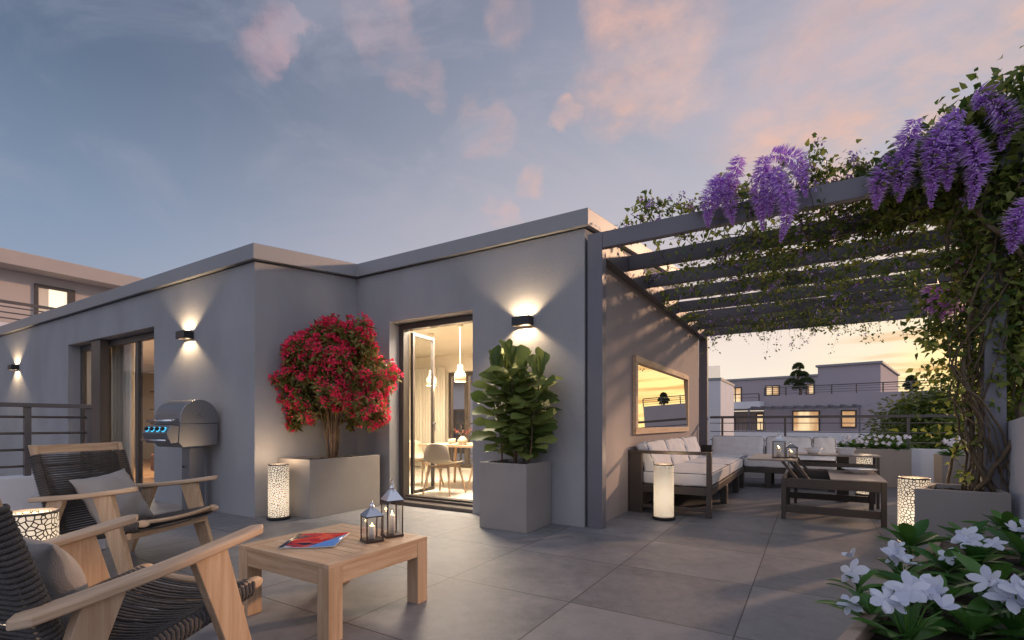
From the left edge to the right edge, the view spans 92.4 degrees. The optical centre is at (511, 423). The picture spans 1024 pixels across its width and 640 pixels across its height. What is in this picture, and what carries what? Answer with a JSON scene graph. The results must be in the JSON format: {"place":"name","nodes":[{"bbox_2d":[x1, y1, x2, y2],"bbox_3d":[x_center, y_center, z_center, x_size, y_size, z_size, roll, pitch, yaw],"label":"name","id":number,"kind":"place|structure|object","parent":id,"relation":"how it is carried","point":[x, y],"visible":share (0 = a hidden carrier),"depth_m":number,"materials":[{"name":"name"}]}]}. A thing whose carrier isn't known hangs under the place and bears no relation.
{"place":"outdoors","nodes":[
{"label":"outdoors","id":0,"kind":"place"},
{"bbox_2d":[0,472,105,549],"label":"parapet wall","id":1,"kind":"structure","parent":0,"point":[17,492],"depth_m":3.50,"materials":[{"name":"grey paint"}]},
{"bbox_2d":[0,402,92,475],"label":"railing","id":2,"kind":"object","parent":1,"relation":"on","point":[27,432],"visible":0.77,"depth_m":3.59,"materials":[{"name":"metal"}]},
{"bbox_2d":[0,247,142,325],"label":"neighbour house","id":3,"kind":"structure","parent":0,"point":[31,284],"depth_m":16.63,"materials":[{"name":"beige paint"}]},
{"bbox_2d":[34,283,74,314],"bbox_3d":[-15.894,-3.713,17.100,0.060,2.100,1.067,0,0,31],"label":"window","id":4,"kind":"structure","parent":3,"relation":"in","point":[44,295],"depth_m":17.00,"materials":[{"name":"beige glass"}]},
{"bbox_2d":[151,454,153,470],"bbox_3d":[-5.705,0.740,8.511,1.200,0.420,0.500,0,0,31],"label":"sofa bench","id":5,"kind":"object","parent":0,"point":[152,462],"visible":0.18,"depth_m":8.56,"materials":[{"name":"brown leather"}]},
{"bbox_2d":[0,462,914,639],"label":"terrace floor","id":6,"kind":"structure","parent":0,"point":[746,562],"depth_m":3.24,"materials":[{"name":"grey tile"}]},
{"bbox_2d":[1,508,59,625],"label":"floor lamp","id":7,"kind":"object","parent":6,"relation":"on","point":[39,523],"visible":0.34,"depth_m":2.33,"materials":[{"name":"white metal"}]},
{"bbox_2d":[27,442,218,574],"bbox_3d":[-2.688,0.570,3.462,0.878,0.860,0.756,0,0,8],"label":"lounge chair","id":8,"kind":"object","parent":6,"relation":"on","point":[122,545],"visible":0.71,"depth_m":3.36,"materials":[{"name":"brown wood"}]},
{"bbox_2d":[69,468,153,523],"bbox_3d":[-2.778,0.530,3.434,0.191,0.420,0.420,-30,2,7],"label":"pillow","id":9,"kind":"object","parent":8,"relation":"on","point":[132,503],"visible":0.67,"depth_m":3.40,"materials":[{"name":"fabric"}]},
{"bbox_2d":[0,499,262,639],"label":"lounge chair","id":10,"kind":"object","parent":6,"relation":"on","point":[217,597],"visible":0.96,"depth_m":1.67,"materials":[{"name":"brown wood"}]},
{"bbox_2d":[0,536,87,629],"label":"pillow","id":11,"kind":"object","parent":10,"relation":"on","point":[61,572],"visible":0.31,"depth_m":1.47,"materials":[{"name":"fabric"}]},
{"bbox_2d":[140,399,217,510],"bbox_3d":[-3.679,0.367,5.435,0.572,1.265,0.534,0,0,31],"label":"barbecue","id":12,"kind":"object","parent":6,"relation":"on","point":[190,437],"visible":0.87,"depth_m":5.35,"materials":[{"name":"silver metal"}]},
{"bbox_2d":[266,463,290,520],"bbox_3d":[-2.450,0.711,5.158,0.230,0.578,0.230,0,0,-43],"label":"floor lamp","id":13,"kind":"object","parent":6,"relation":"on","point":[278,491],"visible":1,"depth_m":5.07,"materials":[{"name":"white metal"}]},
{"bbox_2d":[279,453,379,518],"bbox_3d":[-2.100,0.690,5.717,0.545,0.620,0.980,0,0,31],"label":"planter","id":14,"kind":"object","parent":6,"relation":"on","point":[321,485],"visible":0.98,"depth_m":5.41,"materials":[{"name":"concrete"}]},
{"bbox_2d":[268,311,403,457],"bbox_3d":[-1.905,-0.455,5.575,1.461,1.793,1.250,0,0,31],"label":"flowering shrub","id":15,"kind":"object","parent":14,"relation":"on","point":[330,350],"visible":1,"depth_m":5.40,"materials":[{"name":"red plant"}]},
{"bbox_2d":[239,523,426,639],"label":"coffee table","id":16,"kind":"object","parent":6,"relation":"on","point":[329,571],"visible":0.9,"depth_m":2.48,"materials":[{"name":"brown wood"}]},
{"bbox_2d":[278,532,348,548],"bbox_3d":[-1.066,0.631,2.670,0.282,0.012,0.312,0,0,-5],"label":"magazine","id":17,"kind":"object","parent":16,"relation":"on","point":[313,540],"visible":1,"depth_m":2.65,"materials":[{"name":"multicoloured paper"}]},
{"bbox_2d":[360,501,383,543],"bbox_3d":[-0.761,0.528,2.671,0.100,0.217,0.100,0,0,-37],"label":"lantern","id":18,"kind":"object","parent":16,"relation":"on","point":[371,511],"visible":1,"depth_m":2.65,"materials":[{"name":"grey metal"}]},
{"bbox_2d":[369,524,374,538],"bbox_3d":[-0.761,0.582,2.671,0.034,0.084,0.034,0,0,31],"label":"candle","id":19,"kind":"object","parent":18,"relation":"in","point":[371,531],"visible":1,"depth_m":2.66,"materials":[{"name":"white wax"}]},
{"bbox_2d":[380,479,403,538],"bbox_3d":[-0.682,0.476,2.792,0.101,0.322,0.101,0,0,-37],"label":"lantern","id":20,"kind":"object","parent":16,"relation":"on","point":[391,494],"visible":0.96,"depth_m":2.77,"materials":[{"name":"grey metal"}]},
{"bbox_2d":[389,512,394,533],"bbox_3d":[-0.682,0.559,2.792,0.034,0.129,0.034,0,0,31],"label":"candle","id":21,"kind":"object","parent":20,"relation":"in","point":[391,523],"visible":1,"depth_m":2.78,"materials":[{"name":"white wax"}]},
{"bbox_2d":[0,207,698,526],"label":"house","id":22,"kind":"structure","parent":6,"relation":"on","point":[243,313],"depth_m":5.74,"materials":[{"name":"paint"}]},
{"bbox_2d":[8,364,18,369],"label":"wall lamp","id":23,"kind":"object","parent":22,"relation":"attached to","point":[12,367],"visible":1,"depth_m":9.11,"materials":[{"name":"black metal"}]},
{"bbox_2d":[111,343,134,479],"bbox_3d":[-6.206,-0.205,7.829,0.754,2.290,0.098,0,0,31],"label":"curtain","id":24,"kind":"object","parent":22,"relation":"hanging from","point":[123,386],"visible":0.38,"depth_m":7.74,"materials":[{"name":"beige fabric"}]},
{"bbox_2d":[175,330,193,339],"bbox_3d":[-3.921,-1.060,5.884,0.200,0.090,0.109,0,0,31],"label":"wall lamp","id":25,"kind":"object","parent":22,"relation":"attached to","point":[184,335],"visible":1,"depth_m":5.85,"materials":[{"name":"black metal"}]},
{"bbox_2d":[411,332,435,493],"bbox_3d":[-1.162,-0.135,6.511,0.080,2.070,0.500,0,0,24],"label":"glass door","id":26,"kind":"structure","parent":22,"relation":"in","point":[433,424],"depth_m":6.31,"materials":[{"name":"white"}]},
{"bbox_2d":[409,440,443,486],"bbox_3d":[-1.329,0.594,7.365,0.457,0.679,0.444,0,0,26],"label":"dining chair","id":27,"kind":"object","parent":22,"relation":"on","point":[419,454],"visible":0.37,"depth_m":7.48,"materials":[{"name":"beige"}]},
{"bbox_2d":[409,367,444,465],"bbox_3d":[-1.918,-0.130,10.418,1.284,2.060,0.109,0,0,31],"label":"curtain","id":28,"kind":"object","parent":22,"relation":"hanging from","point":[422,413],"visible":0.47,"depth_m":10.32,"materials":[{"name":"beige fabric"}]},
{"bbox_2d":[426,333,436,385],"bbox_3d":[-1.270,-1.010,7.741,0.170,0.820,0.170,0,0,31],"label":"pendant lamp","id":29,"kind":"object","parent":22,"relation":"hanging from","point":[428,378],"visible":0.62,"depth_m":7.70,"materials":[{"name":"white glass"}]},
{"bbox_2d":[422,443,466,496],"bbox_3d":[-0.904,0.594,6.527,0.444,0.679,0.457,0,0,25],"label":"dining chair","id":30,"kind":"object","parent":22,"relation":"on","point":[435,453],"visible":1,"depth_m":6.36,"materials":[{"name":"beige plastic"}]},
{"bbox_2d":[419,442,472,482],"bbox_3d":[-0.351,0.613,7.017,1.900,0.636,0.780,0,0,31],"label":"dining table","id":31,"kind":"object","parent":22,"relation":"on","point":[456,446],"visible":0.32,"depth_m":7.16,"materials":[{"name":"brown wood"}]},
{"bbox_2d":[454,324,465,381],"bbox_3d":[-0.740,-1.010,7.008,0.170,0.820,0.170,0,0,31],"label":"pendant lamp","id":32,"kind":"object","parent":22,"relation":"hanging from","point":[459,375],"visible":0.96,"depth_m":6.96,"materials":[{"name":"white glass"}]},
{"bbox_2d":[449,371,472,467],"bbox_3d":[-0.777,-0.080,9.911,1.220,1.940,0.080,0,0,31],"label":"window frame","id":33,"kind":"structure","parent":22,"relation":"in","point":[467,385],"depth_m":9.98,"materials":[{"name":"metal"}]},
{"bbox_2d":[467,459,472,490],"bbox_3d":[-0.368,0.594,6.941,0.444,0.679,0.457,0,0,11],"label":"dining chair","id":34,"kind":"object","parent":22,"relation":"on","point":[471,472],"visible":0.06,"depth_m":6.79,"materials":[{"name":"beige wood"}]},
{"bbox_2d":[512,315,533,327],"bbox_3d":[0.108,-1.050,5.040,0.200,0.090,0.109,0,0,31],"label":"wall lamp","id":35,"kind":"object","parent":22,"relation":"attached to","point":[522,321],"visible":1,"depth_m":5.00,"materials":[{"name":"black metal"}]},
{"bbox_2d":[633,355,688,433],"bbox_3d":[2.186,-0.338,6.982,0.045,0.925,2.900,0,0,31],"label":"wall mirror","id":36,"kind":"object","parent":22,"relation":"attached to","point":[660,398],"depth_m":6.64,"materials":[{"name":"brown mirror"}]},
{"bbox_2d":[453,423,472,463],"bbox_3d":[0.108,0.489,10.941,5.236,1.018,0.050,0,0,31],"label":"railing","id":37,"kind":"object","parent":6,"relation":"on","point":[461,429],"visible":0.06,"depth_m":11.75,"materials":[{"name":"metal"}]},
{"bbox_2d":[480,459,550,532],"bbox_3d":[0.038,0.685,4.819,0.520,0.630,0.500,0,0,31],"label":"planter","id":38,"kind":"object","parent":6,"relation":"on","point":[514,497],"visible":0.98,"depth_m":4.62,"materials":[{"name":"concrete"}]},
{"bbox_2d":[470,338,563,463],"bbox_3d":[0.047,-0.228,4.830,0.975,1.261,0.768,0,0,31],"label":"fiddle leaf fig","id":39,"kind":"object","parent":38,"relation":"on","point":[516,382],"visible":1,"depth_m":4.75,"materials":[{"name":"green plant"}]},
{"bbox_2d":[652,463,674,520],"bbox_3d":[1.590,0.711,5.149,0.230,0.578,0.230,0,0,-33],"label":"floor lamp","id":40,"kind":"object","parent":6,"relation":"on","point":[663,491],"visible":1,"depth_m":5.06,"materials":[{"name":"white fabric"}]},
{"bbox_2d":[629,436,836,518],"bbox_3d":[3.248,0.600,6.716,2.120,0.800,3.900,0,0,31],"label":"corner sofa","id":41,"kind":"object","parent":6,"relation":"on","point":[720,463],"visible":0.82,"depth_m":6.45,"materials":[{"name":"white fabric"}]},
{"bbox_2d":[588,144,1023,528],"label":"pergola","id":42,"kind":"object","parent":6,"relation":"on","point":[603,250],"visible":0.47,"depth_m":4.72,"materials":[{"name":"metal"}]},
{"bbox_2d":[614,45,1023,492],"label":"wisteria","id":43,"kind":"object","parent":42,"relation":"attached to","point":[971,131],"visible":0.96,"depth_m":3.53,"materials":[{"name":"green plant"}]},
{"bbox_2d":[747,454,887,527],"bbox_3d":[3.381,0.691,5.525,1.225,0.618,1.205,0,0,31],"label":"lift top table","id":44,"kind":"object","parent":6,"relation":"on","point":[871,483],"visible":0.94,"depth_m":5.11,"materials":[{"name":"brown wood"}]},
{"bbox_2d":[772,432,785,457],"bbox_3d":[2.987,0.236,5.499,0.134,0.292,0.134,0,0,23],"label":"lantern","id":45,"kind":"object","parent":44,"relation":"on","point":[778,438],"visible":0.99,"depth_m":5.46,"materials":[{"name":"grey metal"}]},
{"bbox_2d":[777,447,780,456],"bbox_3d":[2.987,0.310,5.499,0.045,0.116,0.045,0,0,31],"label":"candle","id":46,"kind":"object","parent":45,"relation":"in","point":[778,452],"visible":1,"depth_m":5.48,"materials":[{"name":"white wax"}]},
{"bbox_2d":[786,442,797,457],"bbox_3d":[3.126,0.290,5.496,0.123,0.182,0.123,0,0,23],"label":"lantern","id":47,"kind":"object","parent":44,"relation":"on","point":[791,445],"visible":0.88,"depth_m":5.46,"materials":[{"name":"grey metal"}]},
{"bbox_2d":[841,467,877,473],"bbox_3d":[3.905,0.530,5.525,0.329,0.050,0.239,0,0,21],"label":"serving dish","id":48,"kind":"object","parent":44,"relation":"on","point":[861,470],"visible":1,"depth_m":5.47,"materials":[{"name":"white ceramic"}]},
{"bbox_2d":[794,452,880,508],"bbox_3d":[4.053,0.691,6.173,0.900,0.618,0.480,0,0,31],"label":"side table","id":49,"kind":"object","parent":6,"relation":"on","point":[842,460],"visible":0.71,"depth_m":6.08,"materials":[{"name":"brown wood"}]},
{"bbox_2d":[804,447,821,453],"bbox_3d":[3.841,0.344,6.266,0.210,0.075,0.210,0,0,31],"label":"bowl","id":50,"kind":"object","parent":49,"relation":"on","point":[813,450],"visible":1,"depth_m":6.21,"materials":[{"name":"white ceramic"}]},
{"bbox_2d":[835,447,855,454],"bbox_3d":[4.121,0.339,6.073,0.208,0.085,0.179,0,0,31],"label":"bowl","id":51,"kind":"object","parent":49,"relation":"on","point":[845,450],"visible":1,"depth_m":6.02,"materials":[{"name":"white ceramic"}]},
{"bbox_2d":[744,445,964,482],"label":"parapet wall","id":52,"kind":"structure","parent":6,"relation":"on","point":[922,462],"depth_m":7.75,"materials":[{"name":"grey paint"}]},
{"bbox_2d":[710,414,977,448],"bbox_3d":[5.464,0.127,8.451,3.860,0.543,0.060,0,0,31],"label":"railing","id":53,"kind":"object","parent":52,"relation":"on","point":[722,431],"visible":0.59,"depth_m":8.37,"materials":[{"name":"metal"}]},
{"bbox_2d":[855,457,872,495],"bbox_3d":[4.896,0.711,6.806,0.230,0.578,0.230,0,0,22],"label":"floor lamp","id":54,"kind":"object","parent":6,"relation":"on","point":[862,460],"visible":0.37,"depth_m":6.74,"materials":[{"name":"white ceramic"}]},
{"bbox_2d":[836,448,911,487],"bbox_3d":[5.821,0.700,7.941,0.960,0.600,0.300,0,0,31],"label":"planter","id":55,"kind":"object","parent":6,"relation":"on","point":[894,463],"visible":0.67,"depth_m":7.69,"materials":[{"name":"concrete"}]},
{"bbox_2d":[836,434,848,446],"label":"flowering plant","id":56,"kind":"object","parent":55,"relation":"in","point":[841,443],"visible":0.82,"depth_m":8.08,"materials":[{"name":"white plant"}]},
{"bbox_2d":[845,433,860,448],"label":"flowering plant","id":57,"kind":"object","parent":55,"relation":"in","point":[850,444],"visible":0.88,"depth_m":8.03,"materials":[{"name":"white plant"}]},
{"bbox_2d":[855,435,867,448],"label":"flowering plant","id":58,"kind":"object","parent":55,"relation":"on","point":[861,443],"visible":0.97,"depth_m":8.00,"materials":[{"name":"white plant"}]},
{"bbox_2d":[864,434,879,448],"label":"flowering plant","id":59,"kind":"object","parent":55,"relation":"on","point":[871,445],"visible":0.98,"depth_m":7.92,"materials":[{"name":"white plant"}]},
{"bbox_2d":[872,435,889,448],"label":"flowering plant","id":60,"kind":"object","parent":55,"relation":"on","point":[882,443],"visible":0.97,"depth_m":7.86,"materials":[{"name":"white plant"}]},
{"bbox_2d":[882,435,902,449],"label":"flowering plant","id":61,"kind":"object","parent":55,"relation":"on","point":[892,445],"visible":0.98,"depth_m":7.73,"materials":[{"name":"white plant"}]},
{"bbox_2d":[895,434,914,449],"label":"flowering plant","id":62,"kind":"object","parent":55,"relation":"in","point":[904,446],"visible":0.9,"depth_m":7.68,"materials":[{"name":"white plant"}]},
{"bbox_2d":[897,476,930,551],"bbox_3d":[3.165,0.711,3.868,0.230,0.578,0.230,0,0,-5],"label":"floor lamp","id":63,"kind":"object","parent":6,"relation":"on","point":[907,485],"visible":0.32,"depth_m":3.82,"materials":[{"name":"white ceramic"}]},
{"bbox_2d":[837,541,1023,639],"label":"planter","id":64,"kind":"object","parent":6,"relation":"on","point":[857,630],"visible":0.13,"depth_m":1.30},
{"bbox_2d":[825,548,882,605],"bbox_3d":[1.037,0.463,1.448,0.168,0.174,0.196,0,0,-6],"label":"flowering plant","id":65,"kind":"object","parent":64,"relation":"in","point":[853,573],"visible":0.76,"depth_m":1.45,"materials":[{"name":"white plant"}]},
{"bbox_2d":[813,587,922,625],"bbox_3d":[0.941,0.496,1.287,0.266,0.138,0.187,0,0,31],"label":"flowering plant","id":66,"kind":"object","parent":64,"relation":"in","point":[846,604],"visible":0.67,"depth_m":1.29,"materials":[{"name":"green plant"}]},
{"bbox_2d":[861,540,934,580],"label":"flowering plant","id":67,"kind":"object","parent":64,"relation":"in","point":[893,550],"visible":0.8,"depth_m":1.55,"materials":[{"name":"white plant"}]},
{"bbox_2d":[850,569,960,639],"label":"flowering plant","id":68,"kind":"object","parent":64,"relation":"in","point":[922,589],"visible":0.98,"depth_m":1.16,"materials":[{"name":"white plant"}]},
{"bbox_2d":[874,519,950,562],"bbox_3d":[1.603,0.467,1.970,0.296,0.167,0.273,0,0,-41],"label":"flowering plant","id":69,"kind":"object","parent":64,"relation":"in","point":[911,535],"visible":0.84,"depth_m":1.96,"materials":[{"name":"green plant"}]},
{"bbox_2d":[861,569,1004,628],"bbox_3d":[1.146,0.482,1.344,0.293,0.157,0.251,0,0,8],"label":"flowering plant","id":70,"kind":"object","parent":64,"relation":"in","point":[956,591],"visible":0.4,"depth_m":1.34,"materials":[{"name":"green plant"}]},
{"bbox_2d":[902,542,985,578],"bbox_3d":[1.493,0.485,1.688,0.226,0.150,0.269,0,0,-36],"label":"flowering plant","id":71,"kind":"object","parent":64,"relation":"in","point":[948,561],"visible":0.66,"depth_m":1.68,"materials":[{"name":"green plant"}]},
{"bbox_2d":[930,520,1007,550],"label":"flowering plant","id":72,"kind":"object","parent":64,"relation":"in","point":[980,525],"visible":0.19,"depth_m":2.05,"materials":[{"name":"green plant"}]},
{"bbox_2d":[917,551,1023,614],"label":"flowering plant","id":73,"kind":"object","parent":64,"relation":"in","point":[971,565],"visible":0.3,"depth_m":1.48,"materials":[{"name":"white plant"}]},
{"bbox_2d":[921,596,1023,639],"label":"flowering plant","id":74,"kind":"object","parent":64,"relation":"in","point":[975,625],"visible":0.81,"depth_m":1.21,"materials":[{"name":"green plant"}]},
{"bbox_2d":[931,526,1021,572],"bbox_3d":[1.651,0.458,1.711,0.282,0.185,0.222,0,0,31],"label":"flowering plant","id":75,"kind":"object","parent":64,"relation":"on","point":[969,541],"visible":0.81,"depth_m":1.71,"materials":[{"name":"white plant"}]},
{"bbox_2d":[940,565,1023,639],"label":"flowering plant","id":76,"kind":"object","parent":64,"relation":"in","point":[1011,594],"visible":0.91,"depth_m":1.20,"materials":[{"name":"white plant"}]},
{"bbox_2d":[984,519,1023,565],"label":"flowering plant","id":77,"kind":"object","parent":64,"relation":"on","point":[1015,542],"visible":0.94,"depth_m":1.86,"materials":[{"name":"green plant"}]},
{"bbox_2d":[934,454,975,484],"bbox_3d":[5.616,0.700,6.239,0.320,0.600,0.500,0,0,31],"label":"planter","id":78,"kind":"object","parent":6,"relation":"on","point":[940,469],"visible":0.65,"depth_m":6.09,"materials":[{"name":"concrete"}]},
{"bbox_2d":[938,436,965,455],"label":"flowering plant","id":79,"kind":"object","parent":78,"relation":"in","point":[952,446],"visible":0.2,"depth_m":6.29,"materials":[{"name":"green plant"}]},
{"bbox_2d":[938,438,966,455],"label":"flowering plant","id":80,"kind":"object","parent":78,"relation":"in","point":[947,442],"visible":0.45,"depth_m":6.14,"materials":[{"name":"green plant"}]},
{"bbox_2d":[915,483,1010,558],"bbox_3d":[3.058,0.719,3.389,0.503,0.562,0.470,0,0,31],"label":"planter","id":81,"kind":"object","parent":6,"relation":"on","point":[940,504],"visible":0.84,"depth_m":3.22,"materials":[{"name":"concrete"}]},
{"bbox_2d":[1007,417,1023,538],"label":"parapet wall","id":82,"kind":"structure","parent":6,"relation":"on","point":[1015,436],"depth_m":3.14,"materials":[{"name":"grey paint"}]},
{"bbox_2d":[453,375,472,462],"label":"building","id":83,"kind":"structure","parent":0,"point":[458,402],"depth_m":23.80,"materials":[{"name":"grey"}]},
{"bbox_2d":[453,409,463,452],"bbox_3d":[-2.768,0.350,23.904,1.200,2.100,0.048,0,0,31],"label":"window","id":84,"kind":"structure","parent":83,"relation":"in","point":[458,414],"depth_m":23.80,"materials":[{"name":"grey glass"}]},
{"bbox_2d":[0,0,1023,411],"label":"sky","id":85,"kind":"structure","parent":0,"point":[143,139],"materials":[{"name":"blue"}]},
{"bbox_2d":[725,361,941,445],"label":"apartment block","id":86,"kind":"structure","parent":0,"point":[855,388],"depth_m":27.06,"materials":[{"name":"paint"}]},
{"bbox_2d":[734,387,741,401],"bbox_3d":[14.805,-1.896,32.548,0.790,1.041,0.058,0,0,43],"label":"window","id":87,"kind":"structure","parent":86,"relation":"in","point":[737,390],"depth_m":32.43,"materials":[{"name":"yellow glass"}]},
{"bbox_2d":[756,414,763,430],"bbox_3d":[14.796,-0.090,29.290,0.459,1.029,0.058,0,0,43],"label":"window","id":88,"kind":"structure","parent":86,"relation":"in","point":[758,420],"depth_m":29.29,"materials":[{"name":"yellow glass"}]},
{"bbox_2d":[765,385,779,395],"bbox_3d":[16.456,-2.089,31.025,0.821,0.658,0.058,0,0,43],"label":"window","id":89,"kind":"structure","parent":86,"relation":"in","point":[767,393],"depth_m":31.00,"materials":[{"name":"yellow glass"}]},
{"bbox_2d":[784,362,815,394],"bbox_3d":[16.267,-2.343,27.836,1.625,2.356,0.806,0,0,43],"label":"bonsai tree","id":90,"kind":"object","parent":86,"relation":"on","point":[798,373],"visible":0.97,"depth_m":27.73,"materials":[{"name":"green plant"}]},
{"bbox_2d":[792,410,819,431],"bbox_3d":[15.713,-0.133,26.272,1.306,1.153,0.058,0,0,43],"label":"window","id":91,"kind":"structure","parent":86,"relation":"in","point":[798,424],"depth_m":26.25,"materials":[{"name":"yellow glass"}]},
{"bbox_2d":[806,384,814,394],"bbox_3d":[17.980,-2.080,29.622,0.468,0.656,0.058,0,0,43],"label":"window","id":92,"kind":"structure","parent":86,"relation":"in","point":[810,389],"depth_m":29.58,"materials":[{"name":"yellow"}]},
{"bbox_2d":[841,410,856,427],"bbox_3d":[17.117,-0.244,24.979,0.678,0.911,0.058,0,0,43],"label":"window","id":93,"kind":"structure","parent":86,"relation":"in","point":[845,422],"depth_m":24.96,"materials":[{"name":"yellow glass"}]},
{"bbox_2d":[902,374,920,389],"bbox_3d":[19.915,-1.805,24.477,0.798,1.307,0.566,0,0,43],"label":"bonsai tree","id":94,"kind":"object","parent":86,"relation":"on","point":[910,377],"visible":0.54,"depth_m":24.42,"materials":[{"name":"green plant"}]},
{"bbox_2d":[845,427,940,448],"bbox_3d":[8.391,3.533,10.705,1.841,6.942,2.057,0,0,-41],"label":"flowering plant","id":95,"kind":"object","parent":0,"point":[916,445],"visible":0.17,"depth_m":10.64,"materials":[{"name":"white plant"}]},
{"bbox_2d":[961,509,1023,544],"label":"flowering plant","id":96,"kind":"object","parent":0,"point":[1000,519],"visible":0.58,"depth_m":2.23,"materials":[{"name":"green plant"}]},
{"label":"ground","id":97,"kind":"structure","parent":0,"visible":0},
{"bbox_2d":[708,377,734,444],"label":"pale building","id":98,"kind":"structure","parent":97,"relation":"on","point":[720,396],"depth_m":15.05,"materials":[{"name":"white paint"}]},
{"bbox_2d":[852,377,1009,448],"bbox_3d":[10.255,2.894,11.600,3.631,8.224,3.428,0,0,-1],"label":"shrub","id":99,"kind":"object","parent":97,"relation":"on","point":[918,404],"visible":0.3,"depth_m":11.37,"materials":[{"name":"green plant"}]},
{"bbox_2d":[913,396,1010,448],"bbox_3d":[9.398,3.144,9.505,2.829,7.721,2.582,0,0,31],"label":"maple tree","id":100,"kind":"object","parent":97,"relation":"on","point":[952,421],"visible":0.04,"depth_m":9.86,"materials":[{"name":"green plant"}]},
{"bbox_3d":[-0.699,0.288,6.925,0.220,0.014,0.220,0,0,31],"label":"plate","id":101,"kind":"object","parent":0,"visible":0},
{"bbox_2d":[454,428,471,443],"bbox_3d":[-0.705,0.176,7.010,0.296,0.239,0.183,0,0,31],"label":"vase","id":102,"kind":"object","parent":101,"relation":"on","point":[462,440],"visible":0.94,"depth_m":6.97,"materials":[{"name":"beige"}]}
]}

